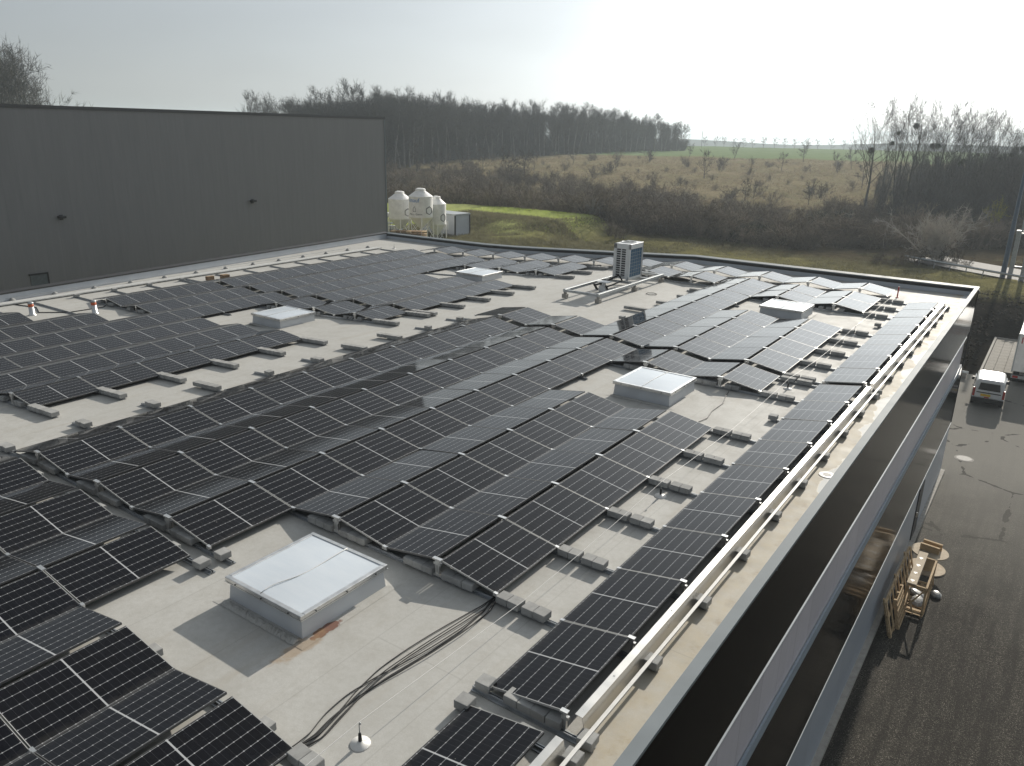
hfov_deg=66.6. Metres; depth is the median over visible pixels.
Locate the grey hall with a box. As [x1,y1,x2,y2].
[0,104,387,290]
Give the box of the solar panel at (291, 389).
[251,373,331,404]
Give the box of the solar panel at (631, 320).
[608,317,654,326]
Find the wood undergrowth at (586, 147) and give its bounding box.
[386,132,690,167]
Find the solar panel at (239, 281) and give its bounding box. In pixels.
[219,276,263,286]
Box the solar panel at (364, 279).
[341,275,380,284]
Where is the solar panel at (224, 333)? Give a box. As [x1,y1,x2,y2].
[196,324,258,340]
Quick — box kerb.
[980,337,1017,369]
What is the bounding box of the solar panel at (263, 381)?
[224,373,302,389]
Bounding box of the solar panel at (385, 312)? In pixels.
[354,305,405,320]
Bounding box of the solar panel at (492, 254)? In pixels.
[478,251,508,258]
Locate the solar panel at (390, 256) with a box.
[373,252,405,260]
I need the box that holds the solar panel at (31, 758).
[6,751,50,765]
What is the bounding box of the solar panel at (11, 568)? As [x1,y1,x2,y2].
[0,556,38,584]
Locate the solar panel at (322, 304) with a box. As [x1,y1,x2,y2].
[301,300,344,310]
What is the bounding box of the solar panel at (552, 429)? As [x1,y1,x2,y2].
[508,410,591,449]
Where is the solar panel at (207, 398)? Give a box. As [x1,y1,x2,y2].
[167,388,249,407]
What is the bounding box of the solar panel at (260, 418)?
[220,405,309,429]
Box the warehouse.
[0,231,979,765]
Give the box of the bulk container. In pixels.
[388,212,403,231]
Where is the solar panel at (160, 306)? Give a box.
[135,299,188,312]
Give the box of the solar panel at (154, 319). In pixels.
[124,312,182,326]
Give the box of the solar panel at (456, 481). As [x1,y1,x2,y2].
[404,455,505,507]
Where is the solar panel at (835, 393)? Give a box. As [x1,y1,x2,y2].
[803,384,860,410]
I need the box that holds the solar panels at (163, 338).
[0,249,492,374]
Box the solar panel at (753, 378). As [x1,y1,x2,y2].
[719,363,779,392]
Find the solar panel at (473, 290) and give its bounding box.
[448,285,491,295]
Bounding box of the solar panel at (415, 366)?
[380,359,448,374]
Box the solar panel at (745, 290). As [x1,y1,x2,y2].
[725,284,762,296]
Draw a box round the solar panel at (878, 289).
[859,283,894,296]
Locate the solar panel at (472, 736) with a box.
[402,705,543,765]
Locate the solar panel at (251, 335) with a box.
[221,330,279,340]
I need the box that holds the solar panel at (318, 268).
[303,263,341,272]
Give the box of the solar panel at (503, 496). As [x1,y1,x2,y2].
[451,477,551,521]
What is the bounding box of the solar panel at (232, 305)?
[205,298,258,312]
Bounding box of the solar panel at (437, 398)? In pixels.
[397,389,474,409]
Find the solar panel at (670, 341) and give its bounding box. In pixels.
[642,336,694,350]
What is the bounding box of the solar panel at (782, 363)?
[746,349,800,373]
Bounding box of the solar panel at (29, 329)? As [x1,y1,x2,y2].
[0,321,62,338]
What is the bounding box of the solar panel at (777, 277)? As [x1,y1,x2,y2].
[759,271,792,282]
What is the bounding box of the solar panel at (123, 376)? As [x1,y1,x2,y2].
[78,364,158,387]
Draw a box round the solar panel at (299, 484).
[251,455,360,510]
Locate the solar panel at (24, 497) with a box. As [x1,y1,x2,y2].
[0,480,76,514]
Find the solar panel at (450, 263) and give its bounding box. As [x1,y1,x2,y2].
[432,259,467,266]
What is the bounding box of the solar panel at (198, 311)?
[167,305,222,318]
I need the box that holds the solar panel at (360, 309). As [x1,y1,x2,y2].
[334,305,385,319]
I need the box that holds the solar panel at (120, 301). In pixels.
[105,292,158,306]
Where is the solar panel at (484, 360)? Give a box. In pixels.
[449,348,514,372]
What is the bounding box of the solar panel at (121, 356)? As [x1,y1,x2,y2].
[96,343,168,363]
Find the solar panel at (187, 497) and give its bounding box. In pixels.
[131,475,248,531]
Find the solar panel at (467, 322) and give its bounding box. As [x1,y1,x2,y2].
[440,317,491,327]
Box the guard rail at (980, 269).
[904,255,1023,281]
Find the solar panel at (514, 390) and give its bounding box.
[476,375,548,405]
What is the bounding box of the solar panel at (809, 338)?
[782,328,828,348]
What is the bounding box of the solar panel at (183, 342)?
[149,333,216,351]
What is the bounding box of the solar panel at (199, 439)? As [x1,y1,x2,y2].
[150,425,249,454]
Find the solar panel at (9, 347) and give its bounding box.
[0,338,43,354]
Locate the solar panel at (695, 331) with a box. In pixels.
[666,326,714,337]
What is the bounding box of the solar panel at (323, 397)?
[281,387,361,408]
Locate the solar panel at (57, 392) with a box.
[10,378,98,405]
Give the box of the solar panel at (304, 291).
[281,285,326,296]
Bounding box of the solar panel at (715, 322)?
[686,318,731,327]
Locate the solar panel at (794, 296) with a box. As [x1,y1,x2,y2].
[777,290,815,302]
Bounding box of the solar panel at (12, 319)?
[0,312,32,326]
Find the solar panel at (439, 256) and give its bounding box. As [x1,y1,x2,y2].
[425,253,453,260]
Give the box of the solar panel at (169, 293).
[144,287,193,299]
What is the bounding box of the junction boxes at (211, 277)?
[205,274,229,280]
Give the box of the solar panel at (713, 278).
[691,271,727,283]
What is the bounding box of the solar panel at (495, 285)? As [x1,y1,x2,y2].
[475,280,513,289]
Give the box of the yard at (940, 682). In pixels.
[820,410,1023,765]
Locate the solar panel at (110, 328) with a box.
[78,320,142,336]
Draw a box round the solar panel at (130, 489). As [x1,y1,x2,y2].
[96,454,213,509]
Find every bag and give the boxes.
[909,587,923,597]
[911,595,922,606]
[930,590,941,598]
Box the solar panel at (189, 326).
[161,318,218,333]
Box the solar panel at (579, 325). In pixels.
[552,316,604,336]
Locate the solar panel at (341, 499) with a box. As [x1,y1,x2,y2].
[293,476,401,531]
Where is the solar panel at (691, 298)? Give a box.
[668,295,708,302]
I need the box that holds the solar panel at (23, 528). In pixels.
[0,489,112,554]
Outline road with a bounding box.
[910,257,1023,281]
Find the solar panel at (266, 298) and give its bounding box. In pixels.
[243,292,289,304]
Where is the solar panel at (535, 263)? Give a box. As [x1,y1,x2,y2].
[518,260,550,267]
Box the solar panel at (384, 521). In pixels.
[335,484,450,549]
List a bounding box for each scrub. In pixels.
[386,159,1023,249]
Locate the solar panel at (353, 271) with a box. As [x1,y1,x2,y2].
[333,267,371,276]
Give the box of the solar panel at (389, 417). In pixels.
[348,406,429,430]
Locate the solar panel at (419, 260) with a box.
[401,256,435,263]
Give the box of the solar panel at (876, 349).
[850,344,898,361]
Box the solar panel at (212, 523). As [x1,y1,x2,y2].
[165,484,291,549]
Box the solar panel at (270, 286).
[249,281,294,292]
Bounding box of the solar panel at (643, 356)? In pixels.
[610,349,668,366]
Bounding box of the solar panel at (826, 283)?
[807,277,841,289]
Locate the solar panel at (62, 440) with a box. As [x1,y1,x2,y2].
[12,427,116,463]
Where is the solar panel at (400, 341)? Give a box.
[370,336,427,347]
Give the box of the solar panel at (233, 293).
[209,287,257,298]
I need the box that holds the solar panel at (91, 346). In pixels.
[60,336,129,354]
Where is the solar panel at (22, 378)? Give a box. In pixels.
[0,367,57,390]
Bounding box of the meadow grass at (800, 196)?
[432,153,890,219]
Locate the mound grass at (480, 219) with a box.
[389,209,613,250]
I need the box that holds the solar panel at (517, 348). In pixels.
[485,337,545,359]
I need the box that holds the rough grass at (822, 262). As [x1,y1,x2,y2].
[554,216,1023,302]
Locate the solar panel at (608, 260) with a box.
[594,257,612,265]
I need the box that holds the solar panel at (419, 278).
[398,274,437,282]
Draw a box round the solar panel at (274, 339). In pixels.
[239,330,301,347]
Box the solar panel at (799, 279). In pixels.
[782,277,816,285]
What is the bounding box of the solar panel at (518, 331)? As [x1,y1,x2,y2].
[493,327,544,337]
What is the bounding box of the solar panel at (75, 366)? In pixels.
[37,355,116,377]
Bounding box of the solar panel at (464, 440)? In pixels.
[419,426,506,456]
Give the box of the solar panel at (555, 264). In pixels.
[538,262,569,267]
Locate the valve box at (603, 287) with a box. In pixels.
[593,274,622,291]
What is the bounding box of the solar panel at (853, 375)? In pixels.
[822,368,876,390]
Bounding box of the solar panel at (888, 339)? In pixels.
[864,335,908,350]
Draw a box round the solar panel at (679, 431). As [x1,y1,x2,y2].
[635,411,711,452]
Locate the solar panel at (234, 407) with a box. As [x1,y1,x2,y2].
[189,389,279,424]
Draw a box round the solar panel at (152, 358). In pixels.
[122,351,189,363]
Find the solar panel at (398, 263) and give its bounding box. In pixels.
[382,260,414,267]
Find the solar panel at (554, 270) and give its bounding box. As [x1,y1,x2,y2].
[535,266,571,275]
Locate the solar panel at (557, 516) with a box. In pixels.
[500,485,606,549]
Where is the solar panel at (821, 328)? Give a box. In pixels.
[796,319,841,338]
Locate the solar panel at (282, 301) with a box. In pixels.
[259,296,307,307]
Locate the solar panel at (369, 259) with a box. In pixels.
[353,256,386,263]
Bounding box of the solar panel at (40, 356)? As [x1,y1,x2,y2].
[2,346,77,367]
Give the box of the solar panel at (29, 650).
[0,606,121,684]
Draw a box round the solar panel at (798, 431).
[758,419,828,451]
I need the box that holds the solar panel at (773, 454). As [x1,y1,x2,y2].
[731,439,808,478]
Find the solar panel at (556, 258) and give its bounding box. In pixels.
[540,255,572,262]
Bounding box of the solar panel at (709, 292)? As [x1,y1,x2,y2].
[686,289,722,295]
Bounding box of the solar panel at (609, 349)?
[578,338,635,360]
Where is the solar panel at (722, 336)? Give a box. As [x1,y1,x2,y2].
[696,327,746,346]
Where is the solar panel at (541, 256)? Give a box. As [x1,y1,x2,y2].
[525,253,555,260]
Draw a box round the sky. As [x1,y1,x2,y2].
[0,0,1023,145]
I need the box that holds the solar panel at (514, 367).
[483,360,546,376]
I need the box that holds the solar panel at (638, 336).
[611,326,662,347]
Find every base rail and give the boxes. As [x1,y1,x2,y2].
[0,312,238,369]
[0,400,57,417]
[0,450,235,565]
[0,463,215,574]
[24,573,222,706]
[33,302,284,356]
[59,382,125,399]
[70,422,659,672]
[73,296,326,345]
[113,291,230,315]
[140,403,708,610]
[146,285,398,325]
[178,280,429,317]
[185,278,435,315]
[200,388,747,561]
[215,274,463,308]
[243,270,489,301]
[253,371,779,521]
[269,266,509,294]
[295,262,534,289]
[300,358,805,488]
[318,258,455,275]
[340,255,573,278]
[342,348,827,460]
[360,252,591,273]
[380,249,607,269]
[387,338,586,379]
[414,327,862,417]
[446,318,877,399]
[464,318,879,396]
[471,684,595,752]
[531,743,544,753]
[621,331,891,380]
[641,322,902,367]
[642,271,948,310]
[646,277,942,317]
[662,314,912,355]
[679,307,921,344]
[687,290,936,325]
[770,420,845,437]
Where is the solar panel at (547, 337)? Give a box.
[518,327,573,347]
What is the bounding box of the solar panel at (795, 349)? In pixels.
[765,338,815,360]
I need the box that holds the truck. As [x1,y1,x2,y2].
[1011,323,1023,380]
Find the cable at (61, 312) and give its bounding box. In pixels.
[15,304,106,312]
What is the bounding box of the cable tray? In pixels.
[0,247,381,305]
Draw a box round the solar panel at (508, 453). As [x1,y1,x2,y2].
[460,431,550,475]
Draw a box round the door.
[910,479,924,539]
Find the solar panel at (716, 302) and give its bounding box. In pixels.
[694,296,735,309]
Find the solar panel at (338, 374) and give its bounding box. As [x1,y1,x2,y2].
[304,360,378,386]
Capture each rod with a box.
[6,246,369,300]
[350,722,370,751]
[559,306,947,765]
[654,483,666,498]
[783,378,791,389]
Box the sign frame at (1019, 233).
[1007,221,1023,279]
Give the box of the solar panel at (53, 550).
[6,515,146,570]
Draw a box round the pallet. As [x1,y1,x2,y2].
[894,584,904,629]
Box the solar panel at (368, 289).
[348,284,388,294]
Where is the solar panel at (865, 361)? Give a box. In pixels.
[837,355,888,375]
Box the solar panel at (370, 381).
[336,372,407,390]
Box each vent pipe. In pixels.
[27,302,36,315]
[90,300,98,313]
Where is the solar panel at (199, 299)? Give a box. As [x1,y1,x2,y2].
[173,293,224,305]
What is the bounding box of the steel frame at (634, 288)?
[562,272,663,303]
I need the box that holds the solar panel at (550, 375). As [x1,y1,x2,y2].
[514,362,581,389]
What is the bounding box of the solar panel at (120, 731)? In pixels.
[29,669,226,765]
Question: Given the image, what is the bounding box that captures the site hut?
[422,210,470,236]
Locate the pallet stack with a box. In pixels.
[390,230,426,235]
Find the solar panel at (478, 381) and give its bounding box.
[442,373,512,391]
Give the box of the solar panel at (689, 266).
[671,261,703,271]
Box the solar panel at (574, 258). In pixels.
[558,255,588,262]
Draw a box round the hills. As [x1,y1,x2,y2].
[545,135,1019,152]
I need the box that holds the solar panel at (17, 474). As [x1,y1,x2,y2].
[0,458,47,495]
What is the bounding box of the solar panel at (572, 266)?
[557,262,589,270]
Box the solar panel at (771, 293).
[750,290,787,298]
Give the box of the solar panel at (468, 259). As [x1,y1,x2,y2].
[455,256,484,262]
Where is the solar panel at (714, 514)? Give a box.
[662,492,756,547]
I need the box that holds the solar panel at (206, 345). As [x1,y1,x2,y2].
[174,340,236,351]
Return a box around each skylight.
[214,532,400,649]
[248,306,315,327]
[455,267,502,281]
[605,366,701,409]
[759,299,815,322]
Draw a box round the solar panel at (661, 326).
[634,317,684,335]
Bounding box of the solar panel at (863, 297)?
[844,291,880,304]
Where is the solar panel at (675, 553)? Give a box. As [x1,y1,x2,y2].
[616,527,723,594]
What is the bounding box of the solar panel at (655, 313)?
[629,309,673,317]
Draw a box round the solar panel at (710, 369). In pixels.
[683,362,739,386]
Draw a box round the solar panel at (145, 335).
[112,326,176,343]
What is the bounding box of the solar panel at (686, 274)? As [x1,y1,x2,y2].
[668,271,703,281]
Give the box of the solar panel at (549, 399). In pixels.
[515,389,584,411]
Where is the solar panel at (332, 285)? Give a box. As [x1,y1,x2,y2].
[313,280,354,290]
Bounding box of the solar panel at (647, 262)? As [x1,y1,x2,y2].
[642,259,662,265]
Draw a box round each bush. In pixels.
[488,153,498,161]
[497,167,518,183]
[517,166,542,186]
[524,171,539,185]
[537,174,558,185]
[548,170,559,180]
[556,171,577,180]
[576,173,594,187]
[582,196,609,214]
[583,166,603,177]
[595,222,615,235]
[598,165,609,172]
[601,161,618,172]
[605,148,625,160]
[610,217,633,239]
[612,178,634,190]
[635,170,661,187]
[640,148,656,159]
[717,186,741,198]
[732,200,759,209]
[744,164,761,175]
[754,182,771,194]
[763,189,788,207]
[808,187,828,197]
[818,202,837,211]
[824,194,846,211]
[832,197,856,210]
[845,177,859,189]
[865,251,890,263]
[872,204,992,259]
[888,250,914,265]
[896,243,937,264]
[921,244,961,260]
[943,239,970,261]
[960,258,974,264]
[983,195,1012,225]
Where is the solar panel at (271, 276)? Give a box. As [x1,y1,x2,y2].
[249,271,290,281]
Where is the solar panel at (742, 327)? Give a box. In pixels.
[716,318,763,336]
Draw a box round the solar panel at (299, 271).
[277,267,317,276]
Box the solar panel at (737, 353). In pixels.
[710,347,763,363]
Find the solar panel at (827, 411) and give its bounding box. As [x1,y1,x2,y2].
[781,400,845,429]
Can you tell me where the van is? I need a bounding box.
[970,368,1009,406]
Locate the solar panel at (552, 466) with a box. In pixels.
[506,449,596,487]
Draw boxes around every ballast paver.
[0,394,10,400]
[0,442,9,450]
[1,443,15,452]
[13,399,21,405]
[17,401,27,406]
[20,452,32,460]
[24,453,34,462]
[27,403,37,410]
[29,456,43,464]
[31,404,41,411]
[35,406,44,412]
[38,460,49,468]
[39,407,48,414]
[43,408,53,415]
[43,462,53,471]
[47,409,59,416]
[48,465,62,474]
[75,418,85,426]
[76,479,89,488]
[79,420,92,427]
[82,481,94,491]
[87,485,103,494]
[98,490,110,500]
[103,388,113,394]
[104,493,115,503]
[110,497,125,506]
[112,391,120,397]
[116,392,127,398]
[143,513,157,523]
[145,400,154,406]
[149,401,160,407]
[149,642,163,655]
[150,515,164,527]
[156,520,173,530]
[169,525,183,537]
[176,376,186,382]
[176,530,189,541]
[184,534,199,544]
[192,555,210,569]
[193,380,200,386]
[197,381,205,387]
[202,382,210,388]
[206,383,215,389]
[211,384,221,390]
[214,547,231,560]
[229,363,239,368]
[260,716,276,730]
[264,370,273,375]
[277,350,285,355]
[286,742,311,765]
[299,750,324,765]
[308,513,322,524]
[315,357,323,362]
[315,515,331,527]
[319,340,327,344]
[323,519,339,531]
[339,525,353,537]
[347,529,361,541]
[356,534,372,545]
[394,335,402,339]
[403,554,419,565]
[413,556,429,569]
[422,560,434,574]
[424,325,431,329]
[441,568,458,582]
[451,573,466,586]
[454,691,475,710]
[462,578,478,591]
[475,673,496,693]
[496,591,513,606]
[503,687,520,708]
[507,595,524,611]
[517,698,536,715]
[521,601,539,617]
[531,704,551,722]
[532,606,551,622]
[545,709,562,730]
[557,544,572,557]
[561,745,584,765]
[568,548,583,561]
[576,728,598,751]
[581,553,597,566]
[592,557,608,570]
[607,506,621,517]
[617,509,631,521]
[623,362,631,367]
[629,513,643,525]
[630,364,637,369]
[640,517,654,528]
[644,652,662,670]
[648,475,661,484]
[658,478,670,487]
[669,481,682,491]
[679,484,692,494]
[683,449,694,457]
[692,451,703,459]
[695,593,711,608]
[696,377,704,382]
[703,378,711,384]
[703,454,714,462]
[709,380,717,385]
[712,456,724,465]
[713,426,723,434]
[721,428,732,436]
[724,383,733,388]
[732,384,740,390]
[732,431,742,438]
[736,547,750,560]
[740,433,751,440]
[760,390,769,396]
[768,392,777,397]
[768,413,778,420]
[769,509,781,520]
[777,393,786,399]
[780,375,788,380]
[785,395,794,401]
[787,376,796,382]
[791,373,799,379]
[796,378,805,384]
[796,478,807,487]
[801,359,808,364]
[804,379,812,385]
[807,376,815,382]
[808,360,815,365]
[816,348,823,352]
[816,362,824,367]
[819,451,829,459]
[822,349,830,353]
[823,363,831,368]
[831,350,838,355]
[836,338,843,342]
[837,351,845,356]
[839,428,848,436]
[850,341,857,345]
[856,409,864,416]
[861,331,868,335]
[870,392,878,398]
[873,388,881,394]
[886,374,893,379]
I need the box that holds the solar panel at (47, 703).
[0,626,174,751]
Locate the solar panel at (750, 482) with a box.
[700,464,784,510]
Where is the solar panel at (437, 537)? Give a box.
[385,509,498,574]
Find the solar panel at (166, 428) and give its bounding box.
[118,408,218,447]
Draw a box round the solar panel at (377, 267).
[360,263,393,271]
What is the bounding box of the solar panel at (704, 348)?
[675,337,728,359]
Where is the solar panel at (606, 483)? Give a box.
[553,456,647,511]
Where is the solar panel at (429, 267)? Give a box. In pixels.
[411,263,447,271]
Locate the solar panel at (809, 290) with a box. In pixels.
[790,284,825,296]
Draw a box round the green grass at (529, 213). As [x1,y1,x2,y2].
[387,203,606,242]
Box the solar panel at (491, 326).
[463,317,518,335]
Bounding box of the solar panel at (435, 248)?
[420,246,450,250]
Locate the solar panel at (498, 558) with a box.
[435,519,556,596]
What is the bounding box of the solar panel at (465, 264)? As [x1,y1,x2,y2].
[448,261,483,268]
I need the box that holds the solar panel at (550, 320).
[526,316,576,328]
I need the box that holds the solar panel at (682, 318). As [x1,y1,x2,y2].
[656,309,702,326]
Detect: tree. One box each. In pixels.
[0,36,58,104]
[0,40,43,103]
[0,47,50,104]
[0,50,92,105]
[235,88,280,112]
[251,95,280,112]
[263,98,293,113]
[267,100,316,114]
[280,98,307,113]
[284,97,322,114]
[290,97,322,113]
[292,86,335,112]
[312,99,344,114]
[317,101,351,115]
[322,78,374,115]
[326,99,356,115]
[332,99,369,115]
[340,83,396,116]
[346,92,396,140]
[353,97,375,116]
[369,97,401,164]
[370,84,432,167]
[372,87,411,144]
[373,92,425,165]
[376,94,428,167]
[388,102,434,166]
[396,92,436,165]
[397,90,443,147]
[407,102,447,163]
[408,141,424,170]
[411,91,450,161]
[419,94,453,150]
[422,97,467,162]
[429,89,475,161]
[430,151,447,174]
[435,98,463,158]
[439,97,478,143]
[443,105,476,148]
[453,97,489,157]
[454,107,487,159]
[456,149,474,168]
[458,98,496,158]
[470,103,506,157]
[471,103,506,158]
[475,146,489,166]
[480,102,509,155]
[482,102,519,154]
[488,102,514,156]
[498,98,531,155]
[500,144,521,174]
[503,114,525,156]
[509,101,547,152]
[513,109,538,145]
[514,109,540,148]
[517,148,534,172]
[520,99,548,145]
[526,110,554,155]
[528,106,564,155]
[528,149,538,169]
[541,101,570,155]
[545,102,578,153]
[545,109,574,153]
[549,101,577,153]
[555,104,587,154]
[566,106,591,153]
[567,101,600,153]
[570,147,577,162]
[576,104,604,141]
[581,107,607,151]
[585,109,611,152]
[593,109,619,153]
[598,107,621,141]
[598,109,630,151]
[601,115,619,147]
[611,112,639,151]
[612,107,636,149]
[622,116,645,151]
[630,118,649,150]
[635,114,654,150]
[638,118,659,150]
[643,122,663,140]
[646,112,670,150]
[652,120,669,150]
[659,124,679,150]
[667,121,681,150]
[668,121,689,150]
[672,123,690,150]
[694,148,714,177]
[716,156,728,170]
[731,140,742,158]
[738,178,752,200]
[748,178,758,196]
[775,152,789,169]
[798,139,813,160]
[803,178,819,204]
[815,183,834,201]
[832,150,844,172]
[844,145,861,168]
[848,87,922,209]
[853,162,869,187]
[861,94,930,202]
[874,67,942,204]
[884,78,970,204]
[900,100,979,194]
[910,77,995,188]
[921,76,1008,199]
[929,96,995,170]
[942,98,1020,170]
[960,98,1023,186]
[970,101,1023,165]
[975,102,1023,195]
[977,96,1023,176]
[1000,128,1023,164]
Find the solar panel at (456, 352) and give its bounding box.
[422,347,484,360]
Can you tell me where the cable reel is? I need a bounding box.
[908,543,948,576]
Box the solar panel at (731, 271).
[714,266,746,277]
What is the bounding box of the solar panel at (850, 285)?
[834,283,866,291]
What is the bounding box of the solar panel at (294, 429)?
[250,408,344,447]
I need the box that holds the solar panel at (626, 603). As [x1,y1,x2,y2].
[560,568,681,652]
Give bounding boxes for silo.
[388,190,411,231]
[408,188,433,236]
[427,195,446,237]
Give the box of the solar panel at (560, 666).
[491,621,629,731]
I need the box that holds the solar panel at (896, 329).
[873,325,916,339]
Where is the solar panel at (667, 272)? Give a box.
[646,266,681,277]
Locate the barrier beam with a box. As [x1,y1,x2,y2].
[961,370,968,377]
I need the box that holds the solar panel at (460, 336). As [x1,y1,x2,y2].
[429,326,488,346]
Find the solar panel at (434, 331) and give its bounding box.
[405,326,460,337]
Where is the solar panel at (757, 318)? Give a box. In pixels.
[734,310,777,326]
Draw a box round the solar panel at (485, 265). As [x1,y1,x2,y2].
[465,261,500,268]
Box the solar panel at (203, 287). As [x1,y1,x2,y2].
[179,281,226,293]
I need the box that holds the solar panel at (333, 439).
[285,425,378,455]
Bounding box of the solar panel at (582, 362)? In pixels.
[548,349,610,375]
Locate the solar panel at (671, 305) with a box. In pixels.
[650,301,691,309]
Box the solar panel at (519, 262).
[501,260,532,265]
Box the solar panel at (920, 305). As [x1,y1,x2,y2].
[901,302,937,313]
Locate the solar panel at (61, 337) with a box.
[27,329,94,346]
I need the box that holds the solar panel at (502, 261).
[486,258,517,264]
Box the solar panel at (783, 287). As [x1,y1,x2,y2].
[764,284,799,290]
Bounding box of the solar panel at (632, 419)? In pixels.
[592,407,665,434]
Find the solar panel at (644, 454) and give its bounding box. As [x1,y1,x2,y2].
[598,432,682,479]
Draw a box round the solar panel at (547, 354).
[518,348,576,362]
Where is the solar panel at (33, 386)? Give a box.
[0,377,76,403]
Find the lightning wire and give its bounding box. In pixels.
[305,292,896,765]
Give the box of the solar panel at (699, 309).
[678,302,719,317]
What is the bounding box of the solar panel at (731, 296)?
[710,289,749,303]
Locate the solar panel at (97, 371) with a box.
[59,363,135,377]
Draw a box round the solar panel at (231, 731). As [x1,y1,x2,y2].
[125,696,292,765]
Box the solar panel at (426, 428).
[381,409,467,447]
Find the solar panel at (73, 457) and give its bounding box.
[35,428,148,475]
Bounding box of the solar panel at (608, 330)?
[581,325,633,338]
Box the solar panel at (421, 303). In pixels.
[392,297,440,309]
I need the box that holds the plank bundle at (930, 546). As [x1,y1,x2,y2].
[920,538,942,554]
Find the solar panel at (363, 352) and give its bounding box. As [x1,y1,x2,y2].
[324,346,390,360]
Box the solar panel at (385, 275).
[366,271,403,279]
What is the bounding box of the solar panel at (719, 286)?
[702,283,737,289]
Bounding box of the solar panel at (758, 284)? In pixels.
[739,278,773,290]
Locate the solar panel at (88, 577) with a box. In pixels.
[38,526,189,606]
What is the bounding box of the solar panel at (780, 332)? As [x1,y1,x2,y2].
[748,327,794,339]
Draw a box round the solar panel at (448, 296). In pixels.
[424,291,467,302]
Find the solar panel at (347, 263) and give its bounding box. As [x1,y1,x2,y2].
[328,259,364,267]
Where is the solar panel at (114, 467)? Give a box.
[66,448,178,496]
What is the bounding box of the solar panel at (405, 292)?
[382,287,427,298]
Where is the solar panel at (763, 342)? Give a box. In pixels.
[731,337,779,349]
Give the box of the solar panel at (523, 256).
[509,253,539,260]
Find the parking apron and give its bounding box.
[954,374,1023,422]
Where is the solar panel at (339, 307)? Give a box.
[313,301,363,315]
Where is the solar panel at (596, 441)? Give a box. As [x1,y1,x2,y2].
[553,428,633,458]
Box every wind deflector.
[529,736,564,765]
[575,386,870,729]
[871,302,944,388]
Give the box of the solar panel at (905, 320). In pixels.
[883,317,924,330]
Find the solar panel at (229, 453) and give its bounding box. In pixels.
[180,429,284,474]
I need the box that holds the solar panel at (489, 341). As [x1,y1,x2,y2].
[457,336,516,348]
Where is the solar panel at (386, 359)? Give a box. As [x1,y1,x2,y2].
[351,347,418,371]
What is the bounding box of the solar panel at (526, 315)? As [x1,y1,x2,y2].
[499,307,550,325]
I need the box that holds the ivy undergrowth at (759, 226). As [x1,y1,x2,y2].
[444,200,904,244]
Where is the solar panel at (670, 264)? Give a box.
[653,261,684,268]
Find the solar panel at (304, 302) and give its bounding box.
[276,296,325,307]
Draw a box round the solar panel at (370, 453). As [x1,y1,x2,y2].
[321,430,419,475]
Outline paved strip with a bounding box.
[984,339,1023,375]
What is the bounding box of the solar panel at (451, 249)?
[434,246,464,254]
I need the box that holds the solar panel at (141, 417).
[95,406,187,428]
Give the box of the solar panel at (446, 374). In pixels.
[410,360,480,387]
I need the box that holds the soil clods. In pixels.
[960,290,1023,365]
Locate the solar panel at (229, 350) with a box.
[190,340,258,359]
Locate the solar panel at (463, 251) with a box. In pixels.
[448,249,477,255]
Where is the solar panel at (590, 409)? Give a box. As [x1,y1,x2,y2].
[551,392,625,426]
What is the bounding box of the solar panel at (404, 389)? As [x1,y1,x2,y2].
[364,374,441,404]
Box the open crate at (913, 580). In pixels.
[904,551,936,617]
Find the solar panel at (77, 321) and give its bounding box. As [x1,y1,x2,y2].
[47,313,108,328]
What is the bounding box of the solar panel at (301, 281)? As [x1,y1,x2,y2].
[279,276,321,286]
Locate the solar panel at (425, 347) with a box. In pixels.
[392,336,455,358]
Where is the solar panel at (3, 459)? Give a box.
[0,456,17,462]
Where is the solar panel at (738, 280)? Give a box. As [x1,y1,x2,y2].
[715,278,749,283]
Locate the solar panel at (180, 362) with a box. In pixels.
[137,351,211,372]
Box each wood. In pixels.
[296,90,676,152]
[871,144,1023,224]
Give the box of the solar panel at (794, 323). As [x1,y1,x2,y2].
[766,319,808,329]
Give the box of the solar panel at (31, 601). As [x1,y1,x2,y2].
[0,571,79,642]
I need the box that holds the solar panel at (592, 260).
[576,257,606,265]
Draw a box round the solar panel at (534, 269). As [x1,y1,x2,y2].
[518,266,552,274]
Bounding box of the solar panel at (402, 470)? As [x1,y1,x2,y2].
[363,450,459,485]
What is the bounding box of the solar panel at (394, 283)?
[372,279,415,288]
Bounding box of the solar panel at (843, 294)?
[817,291,851,298]
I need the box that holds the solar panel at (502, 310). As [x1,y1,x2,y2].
[474,307,525,318]
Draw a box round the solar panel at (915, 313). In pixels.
[892,309,931,321]
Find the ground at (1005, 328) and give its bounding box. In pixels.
[387,144,1023,421]
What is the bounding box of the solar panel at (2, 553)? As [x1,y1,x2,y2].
[0,549,5,557]
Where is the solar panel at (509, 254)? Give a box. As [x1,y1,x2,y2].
[493,251,523,258]
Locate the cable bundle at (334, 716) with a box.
[292,596,495,746]
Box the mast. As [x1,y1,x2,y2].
[999,172,1023,278]
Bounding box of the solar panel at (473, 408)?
[432,391,510,425]
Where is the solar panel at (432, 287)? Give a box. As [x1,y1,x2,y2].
[412,282,451,292]
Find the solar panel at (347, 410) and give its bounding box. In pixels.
[311,390,396,424]
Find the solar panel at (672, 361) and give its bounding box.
[645,350,703,374]
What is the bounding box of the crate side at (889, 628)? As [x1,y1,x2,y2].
[883,546,912,637]
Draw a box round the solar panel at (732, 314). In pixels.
[705,310,747,318]
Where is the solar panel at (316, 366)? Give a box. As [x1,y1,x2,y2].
[280,359,349,373]
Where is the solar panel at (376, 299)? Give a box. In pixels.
[353,293,400,305]
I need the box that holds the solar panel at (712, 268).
[693,266,725,272]
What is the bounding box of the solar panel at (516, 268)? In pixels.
[499,264,533,272]
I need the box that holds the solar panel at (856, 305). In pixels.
[833,297,872,312]

